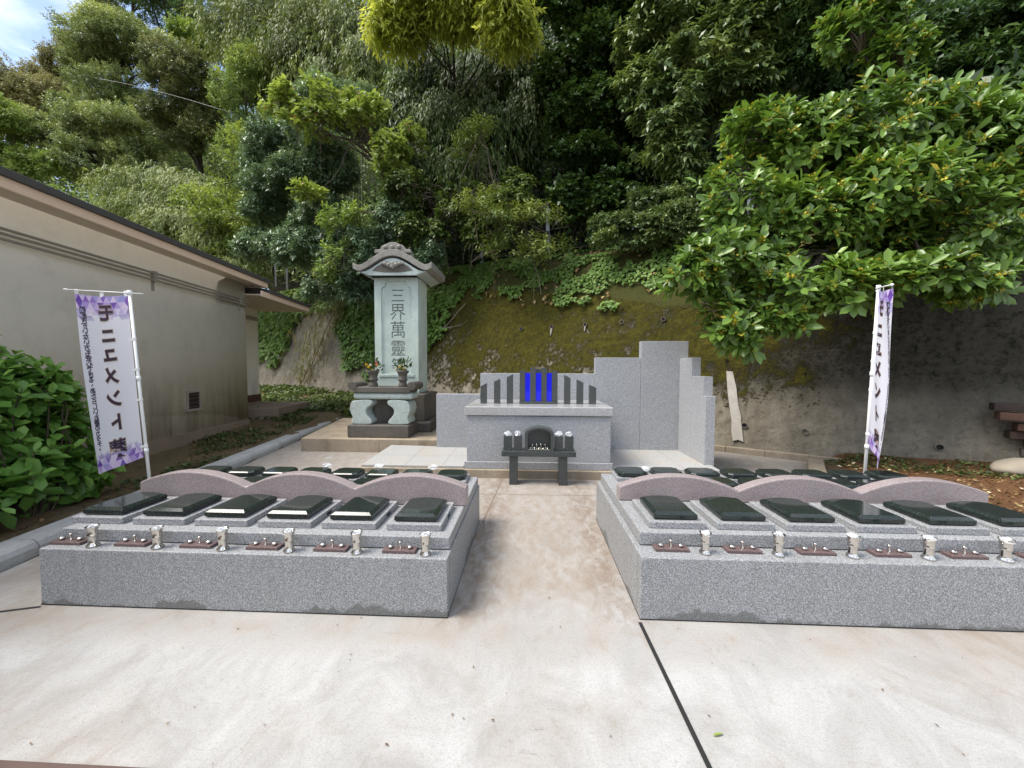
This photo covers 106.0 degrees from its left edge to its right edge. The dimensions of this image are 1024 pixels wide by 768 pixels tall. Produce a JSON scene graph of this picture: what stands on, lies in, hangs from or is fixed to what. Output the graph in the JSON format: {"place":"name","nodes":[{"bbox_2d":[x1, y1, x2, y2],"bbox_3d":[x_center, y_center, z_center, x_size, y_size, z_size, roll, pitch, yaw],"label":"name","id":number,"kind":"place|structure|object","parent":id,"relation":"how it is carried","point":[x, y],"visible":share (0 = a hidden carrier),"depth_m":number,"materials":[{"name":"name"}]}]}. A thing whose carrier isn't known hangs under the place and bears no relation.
{"place":"outdoors","nodes":[
{"label":"outdoors","id":0,"kind":"place"},
{"bbox_2d":[0,760,141,767],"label":"brown paving","id":1,"kind":"structure","parent":0,"point":[13,764],"depth_m":1.44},
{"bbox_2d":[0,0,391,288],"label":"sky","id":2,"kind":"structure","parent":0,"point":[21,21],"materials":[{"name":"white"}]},
{"bbox_2d":[0,390,845,564],"bbox_3d":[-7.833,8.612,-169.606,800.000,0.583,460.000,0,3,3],"label":"ground","id":3,"kind":"structure","parent":0,"point":[171,457],"depth_m":5.92,"materials":[{"name":"soil"}]},
{"bbox_2d":[0,335,126,529],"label":"hydrangea bush","id":4,"kind":"object","parent":3,"relation":"on","point":[48,460],"visible":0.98,"depth_m":3.75,"materials":[{"name":"green plant"}]},
{"bbox_2d":[5,419,303,535],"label":"fallen leaves","id":5,"kind":"object","parent":3,"relation":"on","point":[41,519],"visible":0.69,"depth_m":6.41,"materials":[{"name":"brown plant"}]},
{"bbox_2d":[0,166,317,458],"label":"plaster building","id":6,"kind":"structure","parent":3,"relation":"on","point":[195,310],"depth_m":6.18,"materials":[{"name":"paint"}]},
{"bbox_2d":[185,390,203,411],"bbox_3d":[-5.900,0.307,7.166,0.075,0.370,0.406,0,3,-5],"label":"vent window","id":7,"kind":"structure","parent":6,"relation":"in","point":[193,400],"depth_m":7.16,"materials":[{"name":"metal"}]},
{"bbox_2d":[0,418,339,572],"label":"kerb","id":8,"kind":"structure","parent":3,"relation":"on","point":[18,550],"depth_m":3.26,"materials":[{"name":"concrete"}]},
{"bbox_2d":[73,157,278,318],"bbox_3d":[-16.299,-5.659,19.080,13.160,12.084,5.361,2,3,28],"label":"bamboo grove","id":9,"kind":"object","parent":3,"relation":"on","point":[144,194],"visible":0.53,"depth_m":18.20,"materials":[{"name":"green plant"}]},
{"bbox_2d":[114,414,316,491],"bbox_3d":[-5.692,1.027,7.105,3.094,0.305,5.310,0,3,3],"label":"ground cover","id":10,"kind":"object","parent":3,"relation":"on","point":[171,468],"visible":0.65,"depth_m":7.09,"materials":[{"name":"green plant"}]},
{"bbox_2d":[250,383,359,420],"bbox_3d":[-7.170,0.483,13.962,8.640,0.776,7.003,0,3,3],"label":"ground cover","id":11,"kind":"object","parent":3,"relation":"on","point":[275,393],"visible":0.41,"depth_m":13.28,"materials":[{"name":"green plant"}]},
{"bbox_2d":[258,272,1023,461],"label":"retaining wall","id":12,"kind":"structure","parent":3,"relation":"on","point":[954,374],"depth_m":6.88,"materials":[{"name":"concrete"}]},
{"bbox_2d":[257,287,309,369],"bbox_3d":[-11.837,-2.891,19.695,5.148,4.387,2.233,2,3,35],"label":"ivy","id":13,"kind":"object","parent":12,"relation":"attached to","point":[270,346],"visible":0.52,"depth_m":18.95,"materials":[{"name":"green plant"}]},
{"bbox_2d":[280,295,357,386],"bbox_3d":[-8.164,-1.918,15.987,5.086,5.142,1.905,1,3,13],"label":"dead bamboo","id":14,"kind":"object","parent":12,"relation":"on","point":[338,315],"visible":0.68,"depth_m":16.01,"materials":[{"name":"beige plant"}]},
{"bbox_2d":[331,291,374,381],"bbox_3d":[-5.876,-2.331,15.443,3.321,4.418,2.092,2,3,37],"label":"ivy","id":15,"kind":"object","parent":12,"relation":"attached to","point":[363,338],"visible":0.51,"depth_m":14.88,"materials":[{"name":"green plant"}]},
{"bbox_2d":[427,289,463,351],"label":"ivy","id":16,"kind":"object","parent":12,"relation":"attached to","point":[435,325],"visible":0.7,"depth_m":12.58,"materials":[{"name":"green plant"}]},
{"bbox_2d":[714,445,842,461],"bbox_3d":[3.399,1.204,7.375,5.991,0.175,0.100,2,3,35],"label":"curb","id":17,"kind":"object","parent":3,"relation":"on","point":[768,453],"visible":0.16,"depth_m":6.60,"materials":[{"name":"concrete"}]},
{"bbox_2d":[863,283,893,472],"bbox_3d":[3.448,0.179,3.666,0.088,2.288,0.756,2,3,34],"label":"banner flag","id":18,"kind":"object","parent":3,"relation":"on","point":[879,375],"visible":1,"depth_m":3.58,"materials":[{"name":"white fabric"}]},
{"bbox_2d":[834,453,1023,512],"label":"soil bed","id":19,"kind":"object","parent":3,"relation":"on","point":[1007,485],"visible":0.1,"depth_m":4.91,"materials":[{"name":"soil"}]},
{"bbox_2d":[824,452,1023,479],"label":"ground cover","id":20,"kind":"object","parent":19,"relation":"on","point":[906,467],"visible":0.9,"depth_m":5.33,"materials":[{"name":"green plant"}]},
{"bbox_2d":[837,454,1023,510],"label":"fallen leaves","id":21,"kind":"object","parent":19,"relation":"on","point":[989,496],"visible":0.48,"depth_m":4.92,"materials":[{"name":"brown plant"}]},
{"bbox_2d":[989,458,1023,475],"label":"boulder","id":22,"kind":"object","parent":19,"relation":"on","point":[1011,466],"visible":0.75,"depth_m":4.98,"materials":[{"name":"stone"}]},
{"bbox_3d":[7.468,1.214,4.769,0.820,0.410,0.400,2,3,35],"label":"timber trestle","id":23,"kind":"object","parent":3,"relation":"on","visible":0},
{"bbox_2d":[1019,448,1023,456],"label":"timber beam","id":24,"kind":"structure","parent":23,"relation":"on","point":[1021,451],"depth_m":5.26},
{"bbox_3d":[7.534,0.837,4.821,1.400,0.104,0.180,2,3,35],"label":"timber beam","id":25,"kind":"object","parent":24,"relation":"on","visible":0},
{"bbox_2d":[1004,430,1023,439],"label":"timber beam","id":26,"kind":"structure","parent":25,"relation":"on","point":[1012,434],"depth_m":5.24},
{"bbox_2d":[1011,422,1023,430],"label":"timber beam","id":27,"kind":"structure","parent":26,"relation":"on","point":[1017,426],"depth_m":5.18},
{"bbox_2d":[994,411,1023,420],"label":"timber beam","id":28,"kind":"structure","parent":27,"relation":"on","point":[1011,416],"depth_m":5.18,"materials":[{"name":"wood"}]},
{"bbox_2d":[989,402,1023,411],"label":"timber beam","id":29,"kind":"structure","parent":28,"relation":"on","point":[997,406],"depth_m":5.20,"materials":[{"name":"wood"}]},
{"bbox_2d":[0,440,1023,767],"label":"pavement","id":30,"kind":"structure","parent":0,"point":[498,646],"depth_m":1.85,"materials":[{"name":"concrete"}]},
{"bbox_2d":[63,288,150,478],"bbox_3d":[-3.956,0.195,3.798,0.838,2.255,0.036,0,3,3],"label":"banner flag","id":31,"kind":"object","parent":30,"relation":"on","point":[106,339],"visible":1,"depth_m":3.79,"materials":[{"name":"fabric"}]},
{"bbox_2d":[39,469,479,618],"bbox_3d":[-1.638,1.025,3.081,2.596,0.672,1.470,0,3,3],"label":"burial plot","id":32,"kind":"object","parent":30,"relation":"on","point":[371,579],"visible":0.89,"depth_m":2.39,"materials":[{"name":"grey stone"}]},
{"bbox_2d":[84,524,100,547],"bbox_3d":[-2.648,0.954,2.438,0.071,0.142,0.070,0,3,3],"label":"flower vase","id":33,"kind":"object","parent":32,"relation":"on","point":[92,532],"visible":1,"depth_m":2.42,"materials":[{"name":"metal"}]},
{"bbox_2d":[72,492,176,523],"bbox_3d":[-2.773,0.880,2.801,0.362,0.094,0.430,0,3,3],"label":"grave cover","id":34,"kind":"object","parent":32,"relation":"on","point":[125,508],"visible":0.94,"depth_m":2.66,"materials":[{"name":"grey stone"}]},
{"bbox_2d":[114,534,151,546],"bbox_3d":[-2.412,0.993,2.467,0.205,0.063,0.072,0,3,3],"label":"incense stand","id":35,"kind":"object","parent":32,"relation":"on","point":[133,542],"visible":0.94,"depth_m":2.45,"materials":[{"name":"stone"}]},
{"bbox_2d":[149,525,164,549],"bbox_3d":[-2.223,0.956,2.419,0.070,0.143,0.071,1,3,18],"label":"flower vase","id":36,"kind":"object","parent":32,"relation":"on","point":[156,534],"visible":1,"depth_m":2.40,"materials":[{"name":"metal"}]},
{"bbox_2d":[133,493,232,524],"bbox_3d":[-2.344,0.882,2.782,0.362,0.094,0.430,0,3,3],"label":"grave cover","id":37,"kind":"object","parent":32,"relation":"on","point":[185,509],"visible":0.96,"depth_m":2.64,"materials":[{"name":"grey stone"}]},
{"bbox_2d":[179,536,217,548],"bbox_3d":[-1.982,0.996,2.447,0.205,0.063,0.072,0,3,3],"label":"incense stand","id":38,"kind":"object","parent":32,"relation":"on","point":[200,544],"visible":0.95,"depth_m":2.43,"materials":[{"name":"stone"}]},
{"bbox_2d":[195,494,287,526],"bbox_3d":[-1.913,0.884,2.762,0.362,0.094,0.430,0,3,3],"label":"grave cover","id":39,"kind":"object","parent":32,"relation":"on","point":[244,510],"visible":0.98,"depth_m":2.62,"materials":[{"name":"grey stone"}]},
{"bbox_2d":[227,466,264,478],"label":"grave cover","id":40,"kind":"object","parent":32,"relation":"on","point":[243,472],"visible":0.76,"depth_m":3.62,"materials":[{"name":"grey stone"}]},
{"bbox_2d":[246,537,283,550],"bbox_3d":[-1.552,0.998,2.428,0.205,0.063,0.072,0,3,3],"label":"incense stand","id":41,"kind":"object","parent":32,"relation":"on","point":[265,545],"visible":1,"depth_m":2.41,"materials":[{"name":"stone"}]},
{"bbox_2d":[258,495,341,527],"bbox_3d":[-1.483,0.887,2.742,0.362,0.094,0.430,0,3,3],"label":"grave cover","id":42,"kind":"object","parent":32,"relation":"on","point":[307,511],"visible":1,"depth_m":2.60,"materials":[{"name":"grey stone"}]},
{"bbox_2d":[313,539,349,551],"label":"incense stand","id":43,"kind":"object","parent":32,"relation":"on","point":[331,547],"visible":1,"depth_m":2.39,"materials":[{"name":"stone"}]},
{"bbox_2d":[330,468,366,481],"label":"grave cover","id":44,"kind":"object","parent":32,"relation":"on","point":[352,474],"visible":0.74,"depth_m":3.57,"materials":[{"name":"grey stone"}]},
{"bbox_2d":[321,496,397,529],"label":"grave cover","id":45,"kind":"object","parent":32,"relation":"on","point":[368,512],"visible":1,"depth_m":2.57,"materials":[{"name":"grey stone"}]},
{"bbox_2d":[382,540,417,553],"bbox_3d":[-0.692,1.002,2.388,0.205,0.063,0.072,0,3,3],"label":"incense stand","id":46,"kind":"object","parent":32,"relation":"on","point":[400,549],"visible":1,"depth_m":2.37,"materials":[{"name":"stone"}]},
{"bbox_2d":[386,497,453,530],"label":"grave cover","id":47,"kind":"object","parent":32,"relation":"on","point":[424,514],"visible":1,"depth_m":2.54,"materials":[{"name":"grey stone"}]},
{"bbox_2d":[437,469,469,482],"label":"grave cover","id":48,"kind":"object","parent":32,"relation":"on","point":[462,475],"visible":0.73,"depth_m":3.54,"materials":[{"name":"grey stone"}]},
{"bbox_2d":[0,606,711,767],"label":"expansion joint","id":49,"kind":"object","parent":30,"relation":"on","point":[690,728],"visible":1,"depth_m":1.75,"materials":[{"name":"rubber"}]},
{"bbox_2d":[301,418,436,451],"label":"concrete platform","id":50,"kind":"structure","parent":30,"relation":"on","point":[333,437],"depth_m":6.80,"materials":[{"name":"concrete"}]},
{"bbox_2d":[347,381,422,437],"bbox_3d":[-2.322,0.448,7.146,1.235,1.002,0.600,0,3,3],"label":"stone table","id":51,"kind":"object","parent":50,"relation":"on","point":[383,412],"visible":1,"depth_m":6.94,"materials":[{"name":"stone"}]},
{"bbox_2d":[353,242,444,431],"bbox_3d":[-2.284,-0.923,8.031,1.548,3.665,1.260,0,3,3],"label":"stone stele","id":52,"kind":"object","parent":50,"relation":"on","point":[401,276],"visible":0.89,"depth_m":7.70,"materials":[{"name":"stone"}]},
{"bbox_2d":[357,465,613,479],"bbox_3d":[0.337,1.237,5.960,5.020,0.212,1.580,0,3,3],"label":"concrete step","id":53,"kind":"object","parent":30,"relation":"on","point":[545,474],"visible":0.13,"depth_m":5.20,"materials":[{"name":"concrete"}]},
{"bbox_2d":[464,399,613,470],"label":"altar block","id":54,"kind":"structure","parent":53,"relation":"on","point":[490,422],"depth_m":5.23,"materials":[{"name":"stone"}]},
{"bbox_2d":[519,367,557,403],"bbox_3d":[0.389,0.023,5.672,0.557,0.531,0.165,0,3,3],"label":"glass monument","id":55,"kind":"object","parent":54,"relation":"on","point":[538,386],"visible":0.99,"depth_m":5.62,"materials":[{"name":"glass"}]},
{"bbox_2d":[361,445,719,471],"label":"granite paving","id":56,"kind":"structure","parent":53,"relation":"on","point":[402,456],"depth_m":5.72,"materials":[{"name":"stone"}]},
{"bbox_2d":[436,341,715,466],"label":"granite screen wall","id":57,"kind":"structure","parent":56,"relation":"on","point":[656,395],"depth_m":6.34,"materials":[{"name":"stone"}]},
{"bbox_2d":[502,447,575,485],"bbox_3d":[0.342,1.067,5.008,0.940,0.434,0.245,0,3,3],"label":"offering bench","id":58,"kind":"object","parent":30,"relation":"on","point":[514,455],"visible":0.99,"depth_m":4.89,"materials":[{"name":"stone"}]},
{"bbox_2d":[525,425,553,451],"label":"incense house","id":59,"kind":"structure","parent":58,"relation":"on","point":[539,437],"depth_m":5.00,"materials":[{"name":"stone"}]},
{"bbox_2d":[596,473,1023,632],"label":"burial plot","id":60,"kind":"object","parent":30,"relation":"on","point":[719,584],"visible":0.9,"depth_m":2.27,"materials":[{"name":"grey stone"}]},
{"bbox_2d":[611,466,646,480],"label":"grave cover","id":61,"kind":"object","parent":60,"relation":"on","point":[621,473],"visible":0.84,"depth_m":3.55,"materials":[{"name":"grey stone"}]},
{"bbox_2d":[632,495,705,528],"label":"grave cover","id":62,"kind":"object","parent":60,"relation":"on","point":[657,511],"visible":1,"depth_m":2.54,"materials":[{"name":"grey stone"}]},
{"bbox_2d":[652,539,689,551],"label":"incense stand","id":63,"kind":"object","parent":60,"relation":"on","point":[670,547],"visible":1,"depth_m":2.37,"materials":[{"name":"stone"}]},
{"bbox_2d":[690,496,774,530],"bbox_3d":[1.507,0.878,2.676,0.362,0.094,0.430,0,3,3],"label":"grave cover","id":64,"kind":"object","parent":60,"relation":"on","point":[724,513],"visible":1,"depth_m":2.53,"materials":[{"name":"grey stone"}]},
{"bbox_2d":[718,468,756,481],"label":"grave cover","id":65,"kind":"object","parent":60,"relation":"on","point":[734,474],"visible":0.69,"depth_m":3.53,"materials":[{"name":"grey stone"}]},
{"bbox_2d":[722,540,762,553],"bbox_3d":[1.409,0.993,2.364,0.205,0.063,0.072,0,3,3],"label":"incense stand","id":66,"kind":"object","parent":60,"relation":"on","point":[742,549],"visible":1,"depth_m":2.35,"materials":[{"name":"stone"}]},
{"bbox_2d":[771,531,785,557],"bbox_3d":[1.599,0.956,2.316,0.070,0.142,0.071,1,3,18],"label":"flower vase","id":67,"kind":"object","parent":60,"relation":"on","point":[778,540],"visible":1,"depth_m":2.30,"materials":[{"name":"white"}]},
{"bbox_2d":[749,498,845,531],"bbox_3d":[1.937,0.880,2.656,0.362,0.094,0.430,0,3,3],"label":"grave cover","id":68,"kind":"object","parent":60,"relation":"on","point":[788,514],"visible":0.98,"depth_m":2.52,"materials":[{"name":"grey stone"}]},
{"bbox_2d":[794,542,836,555],"bbox_3d":[1.840,0.995,2.344,0.205,0.063,0.072,0,3,3],"label":"incense stand","id":69,"kind":"object","parent":60,"relation":"on","point":[815,551],"visible":1,"depth_m":2.33,"materials":[{"name":"stone"}]},
{"bbox_2d":[827,470,870,482],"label":"grave cover","id":70,"kind":"object","parent":60,"relation":"on","point":[851,475],"visible":0.62,"depth_m":3.48,"materials":[{"name":"grey stone"}]},
{"bbox_2d":[845,533,860,558],"bbox_3d":[2.028,0.958,2.296,0.071,0.143,0.070,2,3,34],"label":"flower vase","id":71,"kind":"object","parent":60,"relation":"on","point":[853,540],"visible":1,"depth_m":2.28,"materials":[{"name":"white"}]},
{"bbox_2d":[809,499,916,533],"bbox_3d":[2.367,0.883,2.637,0.362,0.094,0.430,0,3,3],"label":"grave cover","id":72,"kind":"object","parent":60,"relation":"on","point":[858,516],"visible":0.97,"depth_m":2.49,"materials":[{"name":"grey stone"}]},
{"bbox_2d":[864,470,907,479],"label":"grave cover","id":73,"kind":"object","parent":60,"relation":"on","point":[879,474],"visible":0.59,"depth_m":3.50,"materials":[{"name":"grey stone"}]},
{"bbox_2d":[866,544,911,557],"bbox_3d":[2.270,0.997,2.324,0.205,0.063,0.072,0,3,3],"label":"incense stand","id":74,"kind":"object","parent":60,"relation":"on","point":[890,552],"visible":1,"depth_m":2.31,"materials":[{"name":"stone"}]},
{"bbox_2d":[920,535,937,560],"bbox_3d":[2.458,0.961,2.275,0.071,0.142,0.072,-2,3,-41],"label":"flower vase","id":75,"kind":"object","parent":60,"relation":"on","point":[929,544],"visible":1,"depth_m":2.26,"materials":[{"name":"white"}]},
{"bbox_2d":[871,500,989,534],"bbox_3d":[2.797,0.885,2.617,0.362,0.094,0.430,0,3,3],"label":"grave cover","id":76,"kind":"object","parent":60,"relation":"on","point":[927,518],"visible":0.95,"depth_m":2.48,"materials":[{"name":"grey stone"}]},
{"bbox_2d":[940,546,988,559],"bbox_3d":[2.700,1.000,2.305,0.205,0.063,0.072,0,3,3],"label":"incense stand","id":77,"kind":"object","parent":60,"relation":"on","point":[965,554],"visible":1,"depth_m":2.29,"materials":[{"name":"stone"}]},
{"bbox_2d":[935,501,1023,535],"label":"grave cover","id":78,"kind":"object","parent":60,"relation":"on","point":[998,520],"visible":0.96,"depth_m":2.52,"materials":[{"name":"grey stone"}]},
{"bbox_2d":[996,536,1015,562],"bbox_3d":[2.888,0.962,2.256,0.070,0.144,0.071,-1,3,-25],"label":"flower vase","id":79,"kind":"object","parent":60,"relation":"on","point":[1006,547],"visible":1,"depth_m":2.24,"materials":[{"name":"white"}]},
{"bbox_2d":[156,0,1018,291],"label":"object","id":80,"kind":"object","parent":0,"point":[296,282],"depth_m":22.43,"materials":[{"name":"plant"}]},
{"bbox_2d":[0,92,72,183],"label":"young tree","id":81,"kind":"object","parent":80,"relation":"on","point":[9,124],"visible":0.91,"depth_m":23.45,"materials":[{"name":"green plant"}]},
{"bbox_2d":[0,26,100,151],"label":"tree","id":82,"kind":"object","parent":80,"relation":"on","point":[22,84],"visible":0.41,"depth_m":29.71,"materials":[{"name":"green plant"}]},
{"bbox_2d":[3,81,176,199],"bbox_3d":[-27.349,-16.159,25.218,11.100,7.098,5.314,0,3,3],"label":"oak tree","id":83,"kind":"object","parent":80,"relation":"on","point":[85,127],"visible":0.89,"depth_m":24.37,"materials":[{"name":"green plant"}]},
{"bbox_2d":[40,0,181,105],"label":"oak tree","id":84,"kind":"object","parent":80,"relation":"on","point":[93,50],"visible":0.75,"depth_m":25.90,"materials":[{"name":"green plant"}]},
{"bbox_2d":[117,0,216,150],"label":"oak tree","id":85,"kind":"object","parent":80,"relation":"on","point":[146,6],"visible":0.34,"depth_m":32.60,"materials":[{"name":"green plant"}]},
{"bbox_2d":[128,27,239,181],"bbox_3d":[-19.437,-15.331,23.037,6.145,9.604,4.442,0,3,3],"label":"camphor tree","id":86,"kind":"object","parent":80,"relation":"on","point":[178,69],"visible":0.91,"depth_m":22.39,"materials":[{"name":"green plant"}]},
{"bbox_2d":[161,11,220,171],"bbox_3d":[-23.714,-21.511,29.164,3.994,11.284,3.151,0,3,3],"label":"young tree","id":87,"kind":"object","parent":80,"relation":"on","point":[178,25],"visible":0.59,"depth_m":28.14,"materials":[{"name":"green plant"}]},
{"bbox_2d":[166,118,315,281],"bbox_3d":[-12.141,-8.739,17.860,5.312,7.178,5.342,0,3,3],"label":"shrub tangle","id":88,"kind":"object","parent":80,"relation":"on","point":[205,217],"visible":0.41,"depth_m":16.65,"materials":[{"name":"green plant"}]},
{"bbox_2d":[203,34,283,269],"bbox_3d":[-14.307,-12.628,21.218,4.089,11.855,3.312,0,3,3],"label":"olive tree","id":89,"kind":"object","parent":80,"relation":"on","point":[237,90],"visible":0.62,"depth_m":20.30,"materials":[{"name":"green plant"}]},
{"bbox_2d":[7,18,549,287],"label":"undergrowth","id":90,"kind":"object","parent":80,"relation":"on","point":[63,187],"visible":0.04,"depth_m":25.68,"materials":[{"name":"green plant"}]},
{"bbox_2d":[171,0,392,282],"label":"bamboo grove","id":91,"kind":"object","parent":80,"relation":"on","point":[325,35],"visible":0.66,"depth_m":19.43,"materials":[{"name":"green plant"}]},
{"bbox_2d":[224,61,378,306],"bbox_3d":[-7.731,-7.438,14.931,6.145,9.382,5.963,0,3,3],"label":"evergreen tree","id":92,"kind":"object","parent":80,"relation":"on","point":[268,166],"visible":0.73,"depth_m":13.68,"materials":[{"name":"green plant"}]},
{"bbox_2d":[255,68,449,258],"bbox_3d":[-5.051,-7.165,12.361,6.580,5.105,3.459,0,3,-13],"label":"fullmoon tree","id":93,"kind":"object","parent":80,"relation":"on","point":[390,149],"visible":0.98,"depth_m":11.93,"materials":[{"name":"green plant"}]},
{"bbox_2d":[333,192,459,308],"bbox_3d":[-3.717,-4.143,12.834,3.812,3.491,3.854,0,3,3],"label":"evergreen shrub","id":94,"kind":"object","parent":80,"relation":"on","point":[367,242],"visible":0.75,"depth_m":11.57,"materials":[{"name":"green plant"}]},
{"bbox_2d":[358,0,546,120],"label":"camphor tree","id":95,"kind":"object","parent":80,"relation":"on","point":[506,30],"visible":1,"depth_m":10.84,"materials":[{"name":"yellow plant"}]},
{"bbox_2d":[370,35,560,274],"bbox_3d":[-1.667,-6.130,14.097,7.450,14.010,4.942,0,3,3],"label":"bamboo thicket","id":96,"kind":"object","parent":80,"relation":"on","point":[505,98],"visible":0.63,"depth_m":13.00,"materials":[{"name":"green plant"}]},
{"bbox_2d":[434,110,577,304],"bbox_3d":[-0.268,-4.954,10.767,3.546,5.737,3.472,0,3,-15],"label":"sumac sapling","id":97,"kind":"object","parent":80,"relation":"on","point":[474,144],"visible":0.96,"depth_m":10.27,"materials":[{"name":"green plant"}]},
{"bbox_2d":[529,0,674,227],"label":"ivy clad tree","id":98,"kind":"object","parent":80,"relation":"on","point":[586,130],"visible":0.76,"depth_m":10.90,"materials":[{"name":"green plant"}]},
{"bbox_2d":[608,0,792,184],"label":"glossy tree","id":99,"kind":"object","parent":80,"relation":"on","point":[688,74],"visible":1,"depth_m":9.34,"materials":[{"name":"green plant"}]},
{"bbox_2d":[427,0,1023,267],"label":"undergrowth","id":100,"kind":"object","parent":80,"relation":"on","point":[1015,65],"visible":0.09,"depth_m":11.10,"materials":[{"name":"green plant"}]},
{"bbox_2d":[653,0,1023,364],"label":"broadleaf tree","id":101,"kind":"object","parent":80,"relation":"on","point":[860,186],"visible":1,"depth_m":5.24,"materials":[{"name":"green plant"}]},
{"bbox_2d":[738,0,1023,115],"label":"shade tree","id":102,"kind":"object","parent":80,"relation":"on","point":[957,22],"visible":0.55,"depth_m":8.26,"materials":[{"name":"green plant"}]},
{"bbox_2d":[257,197,1023,318],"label":"earth bank","id":103,"kind":"structure","parent":0,"point":[636,291],"depth_m":9.90,"materials":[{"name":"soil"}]},
{"bbox_2d":[302,199,377,301],"bbox_3d":[-4.067,-4.051,12.885,4.892,3.061,2.583,-2,3,-43],"label":"spring sapling","id":104,"kind":"object","parent":103,"relation":"on","point":[325,263],"visible":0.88,"depth_m":11.50,"materials":[{"name":"green plant"}]},
{"bbox_2d":[274,168,753,288],"bbox_3d":[-3.994,-4.969,15.235,23.028,2.980,0.122,2,3,35],"label":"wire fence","id":105,"kind":"object","parent":103,"relation":"on","point":[287,275],"visible":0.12,"depth_m":12.24,"materials":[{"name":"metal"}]},
{"bbox_2d":[380,166,539,257],"bbox_3d":[-1.640,-4.952,11.296,4.269,2.759,3.648,-1,3,-18],"label":"vine tangle","id":106,"kind":"object","parent":105,"relation":"hanging from","point":[419,199],"visible":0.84,"depth_m":11.19,"materials":[{"name":"green plant"}]},
{"bbox_2d":[427,225,801,324],"bbox_3d":[0.720,-2.997,11.168,12.330,2.382,1.572,2,3,35],"label":"ivy","id":107,"kind":"object","parent":103,"relation":"on","point":[467,271],"visible":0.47,"depth_m":10.41,"materials":[{"name":"green plant"}]},
{"bbox_2d":[586,170,714,252],"bbox_3d":[3.609,-4.142,9.485,3.450,1.939,2.022,1,3,24],"label":"box bush","id":108,"kind":"object","parent":103,"relation":"on","point":[675,219],"visible":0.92,"depth_m":9.07,"materials":[{"name":"green plant"}]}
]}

